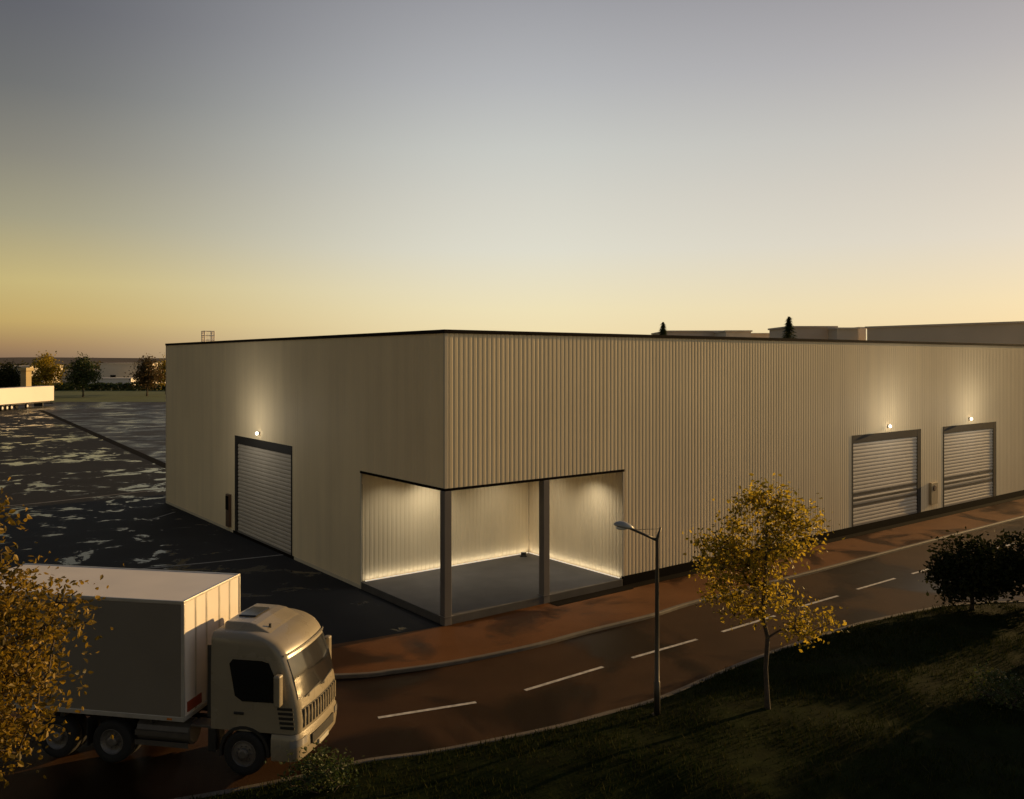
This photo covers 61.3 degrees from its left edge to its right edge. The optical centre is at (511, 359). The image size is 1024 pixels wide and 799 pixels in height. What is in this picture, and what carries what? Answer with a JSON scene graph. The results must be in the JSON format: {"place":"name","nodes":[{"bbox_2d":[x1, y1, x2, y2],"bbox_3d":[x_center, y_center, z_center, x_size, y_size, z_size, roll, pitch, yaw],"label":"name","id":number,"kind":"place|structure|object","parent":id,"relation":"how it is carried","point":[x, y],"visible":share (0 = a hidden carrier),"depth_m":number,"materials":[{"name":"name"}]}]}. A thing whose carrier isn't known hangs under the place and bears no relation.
{"place":"outdoors","nodes":[
{"label":"outdoors","id":0,"kind":"place"},
{"bbox_2d":[0,357,165,365],"bbox_3d":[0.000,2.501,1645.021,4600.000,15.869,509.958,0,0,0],"label":"hills","id":1,"kind":"structure","parent":0,"point":[65,360],"depth_m":1496.60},
{"bbox_2d":[8,402,165,462],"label":"parking bay","id":2,"kind":"object","parent":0,"point":[140,427],"visible":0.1,"depth_m":136.90,"materials":[{"name":"grey asphalt"}]},
{"bbox_2d":[0,386,53,410],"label":"parked trailer","id":3,"kind":"object","parent":2,"relation":"on","point":[26,396],"visible":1,"depth_m":167.67,"materials":[{"name":"paint"}]},
{"bbox_2d":[38,410,165,467],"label":"drain channel","id":4,"kind":"object","parent":2,"relation":"on","point":[144,456],"visible":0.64,"depth_m":97.51,"materials":[{"name":"metal"}]},
{"bbox_2d":[659,322,666,334],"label":"conifer","id":5,"kind":"object","parent":2,"relation":"on","point":[662,330],"visible":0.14,"depth_m":149.75,"materials":[{"name":"green plant"}]},
{"bbox_2d":[827,327,859,339],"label":"hall","id":6,"kind":"structure","parent":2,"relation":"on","point":[843,333],"depth_m":146.00,"materials":[{"name":"grey metal"}]},
{"bbox_2d":[50,390,165,401],"bbox_3d":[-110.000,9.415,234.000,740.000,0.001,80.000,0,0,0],"label":"meadow","id":7,"kind":"structure","parent":0,"point":[108,396],"depth_m":222.79,"materials":[{"name":"green plant"}]},
{"bbox_2d":[0,361,20,387],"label":"tree","id":8,"kind":"object","parent":7,"relation":"on","point":[10,376],"visible":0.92,"depth_m":213.48,"materials":[{"name":"green plant"}]},
{"bbox_2d":[18,368,33,386],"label":"tower","id":9,"kind":"structure","parent":7,"relation":"on","point":[25,377],"depth_m":193.36,"materials":[{"name":"beige concrete"}]},
{"bbox_2d":[0,366,62,382],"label":"hall","id":10,"kind":"structure","parent":7,"relation":"on","point":[35,369],"depth_m":345.00,"materials":[{"name":"grey concrete"}]},
{"bbox_2d":[28,350,68,388],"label":"tree","id":11,"kind":"object","parent":7,"relation":"on","point":[46,372],"visible":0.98,"depth_m":219.16,"materials":[{"name":"yellow plant"}]},
{"bbox_2d":[60,369,99,382],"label":"hall","id":12,"kind":"structure","parent":7,"relation":"on","point":[64,376],"depth_m":340.00,"materials":[{"name":"grey metal"}]},
{"bbox_2d":[57,351,104,396],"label":"tree","id":13,"kind":"object","parent":7,"relation":"on","point":[81,375],"visible":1,"depth_m":219.33,"materials":[{"name":"green plant"}]},
{"bbox_2d":[18,382,164,390],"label":"hedge","id":14,"kind":"object","parent":7,"relation":"on","point":[100,386],"visible":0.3,"depth_m":267.32,"materials":[{"name":"green plant"}]},
{"bbox_2d":[89,378,135,384],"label":"shed","id":15,"kind":"structure","parent":7,"relation":"on","point":[116,380],"depth_m":315.00,"materials":[{"name":"grey metal"}]},
{"bbox_2d":[99,363,160,383],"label":"hall","id":16,"kind":"structure","parent":7,"relation":"on","point":[114,370],"depth_m":330.00,"materials":[{"name":"grey metal"}]},
{"bbox_2d":[123,352,165,395],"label":"tree","id":17,"kind":"object","parent":7,"relation":"on","point":[145,375],"visible":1,"depth_m":225.31,"materials":[{"name":"brown plant"}]},
{"bbox_2d":[154,355,165,393],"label":"tree","id":18,"kind":"object","parent":7,"relation":"on","point":[163,365],"visible":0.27,"depth_m":238.38,"materials":[{"name":"brown plant"}]},
{"bbox_2d":[651,330,722,335],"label":"hall","id":19,"kind":"structure","parent":7,"relation":"on","point":[693,332],"depth_m":190.00,"materials":[{"name":"grey metal"}]},
{"bbox_2d":[0,410,528,644],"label":"parking lot","id":20,"kind":"structure","parent":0,"point":[46,459],"depth_m":47.24,"materials":[{"name":"grey asphalt"}]},
{"bbox_2d":[1,489,282,568],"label":"parking lines","id":21,"kind":"object","parent":20,"relation":"on","point":[158,517],"visible":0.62,"depth_m":41.34,"materials":[{"name":"paint"}]},
{"bbox_2d":[165,329,1023,625],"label":"warehouse","id":22,"kind":"structure","parent":20,"relation":"on","point":[445,477],"depth_m":38.94,"materials":[{"name":"metal"}]},
{"bbox_2d":[235,435,291,555],"bbox_3d":[-12.744,6.696,44.043,0.085,5.198,7.530,0,0,-38],"label":"roller door","id":23,"kind":"structure","parent":22,"relation":"in","point":[263,478],"depth_m":43.77,"materials":[{"name":"metal"}]},
{"bbox_2d":[852,429,920,526],"bbox_3d":[21.333,6.566,49.059,7.450,4.938,0.085,0,0,-38],"label":"roller door","id":24,"kind":"structure","parent":22,"relation":"in","point":[886,473],"depth_m":48.92,"materials":[{"name":"metal"}]},
{"bbox_2d":[943,422,995,506],"bbox_3d":[29.313,6.566,55.254,7.250,4.938,0.085,0,0,-38],"label":"roller door","id":25,"kind":"structure","parent":22,"relation":"in","point":[969,456],"depth_m":55.13,"materials":[{"name":"metal"}]},
{"bbox_2d":[0,518,1023,798],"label":"road","id":26,"kind":"structure","parent":0,"point":[496,692],"depth_m":24.80,"materials":[{"name":"grey asphalt"}]},
{"bbox_2d":[0,563,336,774],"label":"box truck","id":27,"kind":"object","parent":26,"relation":"on","point":[179,651],"visible":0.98,"depth_m":20.05,"materials":[{"name":"metal"}]},
{"bbox_2d":[173,601,1023,798],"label":"kerb","id":28,"kind":"structure","parent":26,"relation":"on","point":[227,791],"depth_m":21.93,"materials":[{"name":"concrete"}]},
{"bbox_2d":[334,515,1023,678],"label":"kerb","id":29,"kind":"structure","parent":26,"relation":"on","point":[488,655],"depth_m":29.93,"materials":[{"name":"concrete"}]},
{"bbox_2d":[378,543,1014,717],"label":"road markings","id":30,"kind":"object","parent":26,"relation":"on","point":[533,687],"visible":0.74,"depth_m":26.30,"materials":[{"name":"paint"}]},
{"bbox_2d":[0,0,1023,357],"label":"sky","id":31,"kind":"structure","parent":0,"point":[172,171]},
{"bbox_2d":[170,600,1023,798],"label":"lawn","id":32,"kind":"structure","parent":0,"point":[958,736],"depth_m":20.56,"materials":[{"name":"plant"}]},
{"bbox_2d":[0,477,123,787],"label":"autumn tree","id":33,"kind":"object","parent":32,"relation":"on","point":[19,662],"visible":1,"depth_m":13.62,"materials":[{"name":"yellow plant"}]},
{"bbox_2d":[264,740,364,798],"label":"shrub","id":34,"kind":"object","parent":32,"relation":"on","point":[333,767],"visible":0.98,"depth_m":18.45,"materials":[{"name":"green plant"}]},
{"bbox_2d":[614,521,660,715],"bbox_3d":[3.294,6.761,22.579,1.291,5.108,0.292,0,0,-2],"label":"street lamp","id":35,"kind":"object","parent":32,"relation":"on","point":[622,525],"visible":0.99,"depth_m":22.55,"materials":[{"name":"metal"}]},
{"bbox_2d":[682,473,849,709],"bbox_3d":[6.604,6.240,22.837,4.419,6.598,2.658,0,0,0],"label":"young tree","id":36,"kind":"object","parent":32,"relation":"on","point":[731,546],"visible":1,"depth_m":22.55,"materials":[{"name":"yellow plant"}]},
{"bbox_2d":[918,526,1023,610],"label":"bush","id":37,"kind":"object","parent":32,"relation":"on","point":[980,574],"visible":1,"depth_m":31.59,"materials":[{"name":"green plant"}]},
{"bbox_2d":[962,659,1023,711],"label":"shrub","id":38,"kind":"object","parent":32,"relation":"on","point":[999,697],"visible":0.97,"depth_m":22.73,"materials":[{"name":"green plant"}]},
{"bbox_2d":[983,528,1023,602],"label":"bush","id":39,"kind":"object","parent":32,"relation":"on","point":[1018,554],"visible":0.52,"depth_m":32.08,"materials":[{"name":"green plant"}]},
{"bbox_2d":[331,498,1023,673],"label":"pavement","id":40,"kind":"structure","parent":0,"point":[511,629],"depth_m":31.99,"materials":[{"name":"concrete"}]},
{"bbox_2d":[714,330,752,336],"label":"hall","id":41,"kind":"structure","parent":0,"point":[735,333],"depth_m":180.00,"materials":[{"name":"grey metal"}]},
{"bbox_2d":[751,333,768,337],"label":"hall","id":42,"kind":"structure","parent":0,"point":[762,335],"depth_m":200.00,"materials":[{"name":"beige metal"}]},
{"bbox_2d":[781,317,796,337],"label":"conifer","id":43,"kind":"object","parent":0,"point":[788,328],"visible":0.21,"depth_m":139.70,"materials":[{"name":"green plant"}]},
{"bbox_2d":[768,326,837,338],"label":"hall","id":44,"kind":"structure","parent":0,"point":[812,332],"depth_m":150.00,"materials":[{"name":"grey metal"}]},
{"bbox_2d":[858,327,866,339],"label":"stair tower","id":45,"kind":"structure","parent":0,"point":[861,333],"depth_m":150.00,"materials":[{"name":"beige concrete"}]},
{"bbox_2d":[865,321,1023,343],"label":"warehouse block","id":46,"kind":"structure","parent":0,"point":[1011,332],"depth_m":132.92,"materials":[{"name":"grey metal"}]},
{"label":"ground","id":47,"kind":"structure","parent":0,"visible":0},
{"bbox_2d":[0,360,155,369],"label":"woods","id":48,"kind":"object","parent":47,"relation":"on","point":[22,364],"depth_m":474.48,"materials":[{"name":"green plant"}]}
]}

